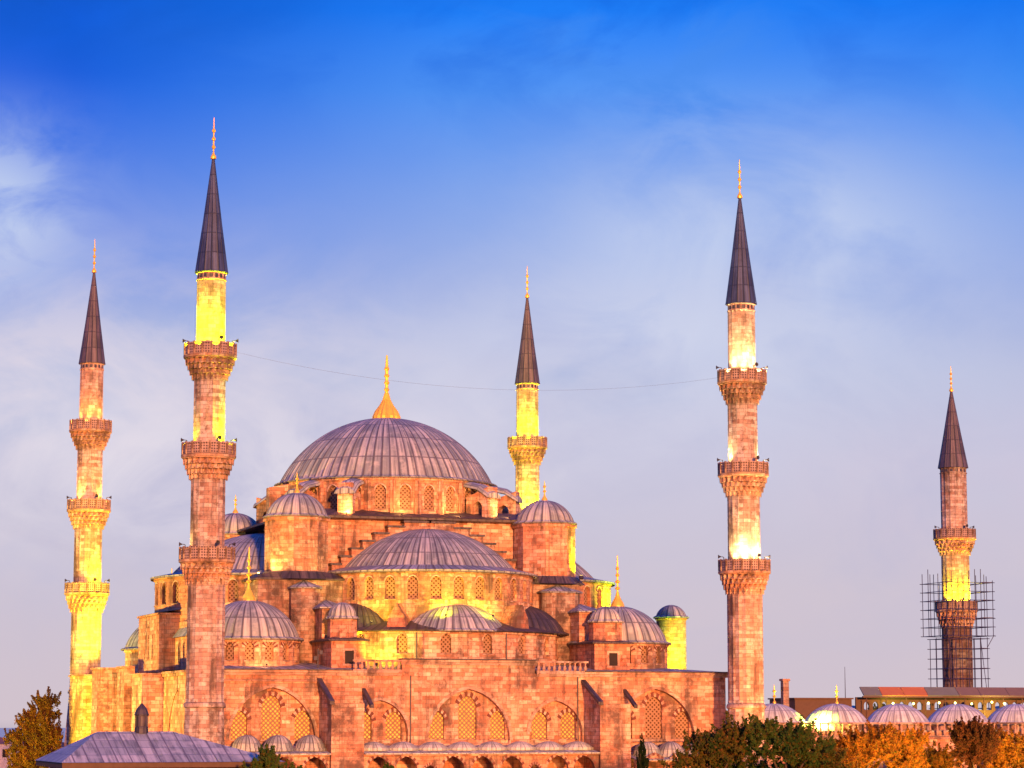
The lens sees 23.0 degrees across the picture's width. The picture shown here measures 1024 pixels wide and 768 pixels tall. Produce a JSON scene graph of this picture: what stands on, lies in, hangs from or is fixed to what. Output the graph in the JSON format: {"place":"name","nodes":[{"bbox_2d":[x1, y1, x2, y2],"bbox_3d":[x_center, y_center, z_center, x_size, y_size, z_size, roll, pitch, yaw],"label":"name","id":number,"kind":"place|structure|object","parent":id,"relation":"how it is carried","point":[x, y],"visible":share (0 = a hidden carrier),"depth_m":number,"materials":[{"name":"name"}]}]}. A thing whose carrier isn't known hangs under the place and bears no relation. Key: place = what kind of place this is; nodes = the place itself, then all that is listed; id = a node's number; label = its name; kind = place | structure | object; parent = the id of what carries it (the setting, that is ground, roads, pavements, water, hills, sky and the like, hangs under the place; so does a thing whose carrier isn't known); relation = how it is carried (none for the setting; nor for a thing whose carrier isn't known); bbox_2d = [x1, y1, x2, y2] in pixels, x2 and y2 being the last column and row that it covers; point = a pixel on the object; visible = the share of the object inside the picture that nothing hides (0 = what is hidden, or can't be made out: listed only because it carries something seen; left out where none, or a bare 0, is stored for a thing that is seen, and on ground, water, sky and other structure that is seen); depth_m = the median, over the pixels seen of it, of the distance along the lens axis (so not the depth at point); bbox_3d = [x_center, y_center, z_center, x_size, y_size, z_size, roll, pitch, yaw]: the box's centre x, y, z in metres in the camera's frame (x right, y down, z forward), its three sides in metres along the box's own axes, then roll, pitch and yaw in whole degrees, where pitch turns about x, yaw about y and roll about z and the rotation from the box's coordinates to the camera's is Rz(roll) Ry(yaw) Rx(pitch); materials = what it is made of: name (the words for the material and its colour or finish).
{"place":"outdoors","nodes":[
{"label":"outdoors","id":0,"kind":"place"},
{"bbox_2d":[0,728,65,741],"bbox_3d":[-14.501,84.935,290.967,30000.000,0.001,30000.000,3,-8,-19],"label":"sea","id":1,"kind":"structure","parent":0,"point":[2,733],"depth_m":9343.31,"materials":[{"name":"liquid"}]},
{"bbox_2d":[36,699,284,767],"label":"pavilion","id":2,"kind":"structure","parent":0,"point":[140,746],"depth_m":185.46,"materials":[{"name":"grey metal"}]},
{"bbox_2d":[313,649,322,667],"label":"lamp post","id":3,"kind":"object","parent":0,"point":[317,656],"visible":1,"depth_m":265.70,"materials":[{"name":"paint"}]},
{"bbox_2d":[68,355,727,767],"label":"mosque","id":4,"kind":"structure","parent":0,"point":[554,663],"depth_m":276.18,"materials":[{"name":"stone"}]},
{"bbox_2d":[161,581,166,605],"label":"window","id":5,"kind":"structure","parent":4,"relation":"in","point":[163,581],"depth_m":287.81,"materials":[{"name":"stone"}]},
{"bbox_2d":[171,580,179,604],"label":"window","id":6,"kind":"structure","parent":4,"relation":"in","point":[177,585],"depth_m":285.64,"materials":[{"name":"stone"}]},
{"bbox_2d":[224,642,237,660],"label":"window","id":7,"kind":"structure","parent":4,"relation":"in","point":[230,647],"depth_m":266.51,"materials":[{"name":"beige stone"}]},
{"bbox_2d":[226,578,238,602],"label":"window","id":8,"kind":"structure","parent":4,"relation":"in","point":[233,585],"depth_m":281.90,"materials":[{"name":"stone"}]},
{"bbox_2d":[230,706,251,740],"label":"window","id":9,"kind":"structure","parent":4,"relation":"in","point":[238,727],"depth_m":261.67,"materials":[{"name":"beige stone"}]},
{"bbox_2d":[242,642,258,660],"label":"window","id":10,"kind":"structure","parent":4,"relation":"in","point":[249,647],"depth_m":266.38,"materials":[{"name":"beige stone"}]},
{"bbox_2d":[262,642,277,661],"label":"window","id":11,"kind":"structure","parent":4,"relation":"in","point":[268,647],"depth_m":267.10,"materials":[{"name":"beige stone"}]},
{"bbox_2d":[258,690,284,740],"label":"window","id":12,"kind":"structure","parent":4,"relation":"in","point":[270,714],"depth_m":262.89,"materials":[{"name":"beige stone"}]},
{"bbox_2d":[280,642,291,661],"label":"window","id":13,"kind":"structure","parent":4,"relation":"in","point":[282,644],"depth_m":268.53,"materials":[{"name":"beige stone"}]},
{"bbox_2d":[291,706,308,740],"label":"window","id":14,"kind":"structure","parent":4,"relation":"in","point":[301,718],"depth_m":263.85,"materials":[{"name":"beige stone"}]},
{"bbox_2d":[308,486,317,494],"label":"window","id":15,"kind":"structure","parent":4,"relation":"in","point":[314,490],"depth_m":290.71,"materials":[{"name":"stone"}]},
{"bbox_2d":[327,484,337,508],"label":"window","id":16,"kind":"structure","parent":4,"relation":"in","point":[333,497],"depth_m":289.15,"materials":[{"name":"glass"}]},
{"bbox_2d":[346,576,354,600],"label":"window","id":17,"kind":"structure","parent":4,"relation":"in","point":[352,582],"depth_m":277.87,"materials":[{"name":"stone"}]},
{"bbox_2d":[363,575,373,600],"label":"window","id":18,"kind":"structure","parent":4,"relation":"in","point":[370,582],"depth_m":276.38,"materials":[{"name":"stone"}]},
{"bbox_2d":[364,708,375,740],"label":"window","id":19,"kind":"structure","parent":4,"relation":"in","point":[367,722],"depth_m":266.12,"materials":[{"name":"beige stone"}]},
{"bbox_2d":[374,483,386,510],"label":"window","id":20,"kind":"structure","parent":4,"relation":"in","point":[380,491],"depth_m":287.88,"materials":[{"name":"stone"}]},
{"bbox_2d":[384,575,395,599],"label":"window","id":21,"kind":"structure","parent":4,"relation":"in","point":[390,583],"depth_m":275.44,"materials":[{"name":"stone"}]},
{"bbox_2d":[382,707,403,740],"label":"window","id":22,"kind":"structure","parent":4,"relation":"in","point":[392,720],"depth_m":267.10,"materials":[{"name":"beige stone"}]},
{"bbox_2d":[395,634,407,654],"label":"window","id":23,"kind":"structure","parent":4,"relation":"in","point":[402,639],"depth_m":271.30,"materials":[{"name":"stone"}]},
{"bbox_2d":[399,483,411,510],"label":"window","id":24,"kind":"structure","parent":4,"relation":"in","point":[404,490],"depth_m":288.24,"materials":[{"name":"stone"}]},
{"bbox_2d":[406,575,418,599],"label":"window","id":25,"kind":"structure","parent":4,"relation":"in","point":[413,581],"depth_m":274.97,"materials":[{"name":"stone"}]},
{"bbox_2d":[423,484,434,511],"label":"window","id":26,"kind":"structure","parent":4,"relation":"in","point":[428,493],"depth_m":289.15,"materials":[{"name":"stone"}]},
{"bbox_2d":[430,575,442,599],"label":"window","id":27,"kind":"structure","parent":4,"relation":"in","point":[435,581],"depth_m":275.04,"materials":[{"name":"stone"}]},
{"bbox_2d":[428,707,448,739],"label":"window","id":28,"kind":"structure","parent":4,"relation":"in","point":[436,728],"depth_m":268.73,"materials":[{"name":"red stone"}]},
{"bbox_2d":[439,634,451,654],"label":"window","id":29,"kind":"structure","parent":4,"relation":"in","point":[445,639],"depth_m":271.37,"materials":[{"name":"stone"}]},
{"bbox_2d":[445,485,455,512],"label":"window","id":30,"kind":"structure","parent":4,"relation":"in","point":[449,494],"depth_m":290.64,"materials":[{"name":"stone"}]},
{"bbox_2d":[453,575,464,599],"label":"window","id":31,"kind":"structure","parent":4,"relation":"in","point":[458,583],"depth_m":275.64,"materials":[{"name":"stone"}]},
{"bbox_2d":[455,691,480,739],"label":"window","id":32,"kind":"structure","parent":4,"relation":"in","point":[466,706],"depth_m":269.98,"materials":[{"name":"red stone"}]},
{"bbox_2d":[464,488,472,511],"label":"window","id":33,"kind":"structure","parent":4,"relation":"in","point":[466,492],"depth_m":292.70,"materials":[{"name":"stone"}]},
{"bbox_2d":[475,575,485,600],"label":"window","id":34,"kind":"structure","parent":4,"relation":"in","point":[479,584],"depth_m":276.72,"materials":[{"name":"stone"}]},
{"bbox_2d":[482,634,493,654],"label":"window","id":35,"kind":"structure","parent":4,"relation":"in","point":[486,639],"depth_m":272.96,"materials":[{"name":"stone"}]},
{"bbox_2d":[487,707,506,739],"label":"window","id":36,"kind":"structure","parent":4,"relation":"in","point":[495,717],"depth_m":270.97,"materials":[{"name":"red stone"}]},
{"bbox_2d":[494,576,503,601],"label":"window","id":37,"kind":"structure","parent":4,"relation":"in","point":[497,584],"depth_m":278.24,"materials":[{"name":"stone"}]},
{"bbox_2d":[510,577,517,601],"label":"window","id":38,"kind":"structure","parent":4,"relation":"in","point":[511,582],"depth_m":280.26,"materials":[{"name":"stone"}]},
{"bbox_2d":[518,635,526,655],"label":"window","id":39,"kind":"structure","parent":4,"relation":"in","point":[520,639],"depth_m":275.78,"materials":[{"name":"stone"}]},
{"bbox_2d":[531,708,550,739],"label":"window","id":40,"kind":"structure","parent":4,"relation":"in","point":[539,721],"depth_m":272.56,"materials":[{"name":"red stone"}]},
{"bbox_2d":[544,636,549,656],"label":"window","id":41,"kind":"structure","parent":4,"relation":"in","point":[545,636],"depth_m":279.71,"materials":[{"name":"stone"}]},
{"bbox_2d":[557,707,576,739],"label":"window","id":42,"kind":"structure","parent":4,"relation":"in","point":[566,719],"depth_m":273.56,"materials":[{"name":"red stone"}]},
{"bbox_2d":[583,585,590,605],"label":"window","id":43,"kind":"structure","parent":4,"relation":"in","point":[585,589],"depth_m":295.86,"materials":[{"name":"stone"}]},
{"bbox_2d":[596,586,601,607],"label":"window","id":44,"kind":"structure","parent":4,"relation":"in","point":[598,586],"depth_m":298.04,"materials":[{"name":"stone"}]},
{"bbox_2d":[631,710,635,719],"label":"window","id":45,"kind":"structure","parent":4,"relation":"in","point":[632,713],"depth_m":275.84,"materials":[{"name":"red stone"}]},
{"bbox_2d":[638,646,651,664],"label":"window","id":46,"kind":"structure","parent":4,"relation":"in","point":[641,648],"depth_m":281.15,"materials":[{"name":"red stone"}]},
{"bbox_2d":[642,692,665,738],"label":"window","id":47,"kind":"structure","parent":4,"relation":"in","point":[652,706],"depth_m":277.06,"materials":[{"name":"red stone"}]},
{"bbox_2d":[654,646,662,664],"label":"window","id":48,"kind":"structure","parent":4,"relation":"in","point":[655,647],"depth_m":282.66,"materials":[{"name":"red stone"}]},
{"bbox_2d":[653,605,688,669],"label":"turret","id":49,"kind":"object","parent":4,"relation":"attached to","point":[671,621],"visible":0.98,"depth_m":308.66,"materials":[{"name":"stone"}]},
{"bbox_2d":[672,707,687,738],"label":"window","id":50,"kind":"structure","parent":4,"relation":"in","point":[681,721],"depth_m":278.01,"materials":[{"name":"red stone"}]},
{"bbox_2d":[0,0,1023,727],"label":"sky","id":51,"kind":"structure","parent":0,"point":[392,175],"materials":[{"name":"blue"}]},
{"bbox_2d":[867,703,891,709],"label":"windows","id":52,"kind":"structure","parent":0,"point":[875,707],"depth_m":417.06,"materials":[{"name":"glass"}]},
{"bbox_3d":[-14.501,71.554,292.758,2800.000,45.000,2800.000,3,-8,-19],"label":"ground","id":53,"kind":"structure","parent":0,"visible":0},
{"bbox_2d":[0,738,28,767],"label":"house","id":54,"kind":"structure","parent":53,"relation":"on","point":[3,762],"depth_m":492.99,"materials":[{"name":"tile"}]},
{"bbox_2d":[2,749,8,756],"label":"window","id":55,"kind":"structure","parent":54,"relation":"in","point":[3,752],"depth_m":492.95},
{"bbox_2d":[3,686,63,767],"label":"tree","id":56,"kind":"object","parent":53,"relation":"on","point":[41,731],"visible":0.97,"depth_m":311.79,"materials":[{"name":"green plant"}]},
{"bbox_2d":[64,241,111,746],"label":"minaret","id":57,"kind":"object","parent":53,"relation":"on","point":[90,432],"visible":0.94,"depth_m":322.68,"materials":[{"name":"stone"}]},
{"bbox_2d":[178,122,236,744],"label":"minaret","id":58,"kind":"object","parent":53,"relation":"on","point":[208,458],"visible":0.99,"depth_m":255.53,"materials":[{"name":"stone"}]},
{"bbox_2d":[237,352,712,389],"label":"cable","id":59,"kind":"object","parent":58,"relation":"attached to","point":[462,387],"visible":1,"depth_m":267.00,"materials":[{"name":"paint"}]},
{"bbox_2d":[507,268,546,512],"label":"minaret","id":60,"kind":"object","parent":53,"relation":"on","point":[527,446],"visible":0.42,"depth_m":344.13,"materials":[{"name":"stone"}]},
{"bbox_2d":[717,159,770,767],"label":"minaret","id":61,"kind":"object","parent":53,"relation":"on","point":[744,570],"visible":1,"depth_m":275.31,"materials":[{"name":"stone"}]},
{"bbox_2d":[779,679,789,706],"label":"chimney","id":62,"kind":"object","parent":53,"relation":"on","point":[784,691],"visible":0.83,"depth_m":324.95,"materials":[{"name":"stone"}]},
{"bbox_2d":[843,758,880,767],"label":"autumn tree","id":63,"kind":"object","parent":53,"relation":"on","point":[877,764],"visible":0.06,"depth_m":250.23,"materials":[{"name":"orange plant"}]},
{"bbox_2d":[764,685,1023,767],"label":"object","id":64,"kind":"structure","parent":53,"relation":"on","point":[835,717],"depth_m":286.59,"materials":[{"name":"stone"}]},
{"bbox_2d":[768,698,853,719],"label":"wall","id":65,"kind":"structure","parent":64,"relation":"on","point":[805,707],"depth_m":339.62,"materials":[{"name":"brown brick"}]},
{"bbox_2d":[855,687,1023,718],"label":"building","id":66,"kind":"structure","parent":64,"relation":"on","point":[931,696],"depth_m":344.41,"materials":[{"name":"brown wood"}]},
{"bbox_2d":[920,567,995,709],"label":"scaffolding","id":67,"kind":"object","parent":64,"relation":"on","point":[958,626],"visible":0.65,"depth_m":360.68,"materials":[{"name":"black metal"}]},
{"bbox_2d":[888,740,961,767],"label":"autumn tree","id":68,"kind":"object","parent":53,"relation":"on","point":[940,758],"visible":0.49,"depth_m":255.02,"materials":[{"name":"orange plant"}]},
{"bbox_2d":[933,366,977,706],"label":"minaret","id":69,"kind":"object","parent":53,"relation":"on","point":[954,545],"visible":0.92,"depth_m":362.56,"materials":[{"name":"stone"}]},
{"label":"lawn","id":70,"kind":"structure","parent":0,"visible":0},
{"bbox_2d":[239,743,302,767],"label":"dark tree","id":71,"kind":"object","parent":70,"relation":"on","point":[268,758],"visible":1,"depth_m":181.75,"materials":[{"name":"green plant"}]},
{"bbox_2d":[382,762,394,767],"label":"dark tree","id":72,"kind":"object","parent":70,"relation":"on","point":[386,765],"visible":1,"depth_m":221.81,"materials":[{"name":"green plant"}]},
{"bbox_2d":[635,733,648,767],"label":"cypress","id":73,"kind":"object","parent":70,"relation":"on","point":[642,759],"visible":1,"depth_m":232.17,"materials":[{"name":"green plant"}]},
{"bbox_2d":[657,710,761,767],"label":"bushy tree","id":74,"kind":"object","parent":70,"relation":"on","point":[720,744],"visible":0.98,"depth_m":233.96,"materials":[{"name":"green plant"}]},
{"bbox_2d":[698,752,798,767],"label":"bushy tree","id":75,"kind":"object","parent":70,"relation":"on","point":[762,764],"visible":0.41,"depth_m":239.13,"materials":[{"name":"green plant"}]},
{"bbox_2d":[733,713,836,767],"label":"bushy tree","id":76,"kind":"object","parent":70,"relation":"on","point":[795,742],"visible":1,"depth_m":234.20,"materials":[{"name":"green plant"}]},
{"bbox_2d":[784,737,856,767],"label":"bushy tree","id":77,"kind":"object","parent":70,"relation":"on","point":[837,760],"visible":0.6,"depth_m":238.12,"materials":[{"name":"orange plant"}]},
{"bbox_2d":[834,719,902,767],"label":"autumn tree","id":78,"kind":"object","parent":70,"relation":"on","point":[870,745],"visible":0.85,"depth_m":243.27,"materials":[{"name":"orange plant"}]},
{"bbox_2d":[863,722,930,767],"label":"autumn tree","id":79,"kind":"object","parent":70,"relation":"on","point":[913,741],"visible":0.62,"depth_m":246.84,"materials":[{"name":"orange plant"}]},
{"bbox_2d":[945,715,1001,767],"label":"bushy tree","id":80,"kind":"object","parent":70,"relation":"on","point":[973,740],"visible":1,"depth_m":245.11,"materials":[{"name":"brown plant"}]},
{"bbox_2d":[986,726,1023,767],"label":"autumn tree","id":81,"kind":"object","parent":70,"relation":"on","point":[1010,751],"visible":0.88,"depth_m":250.67,"materials":[{"name":"orange plant"}]}
]}

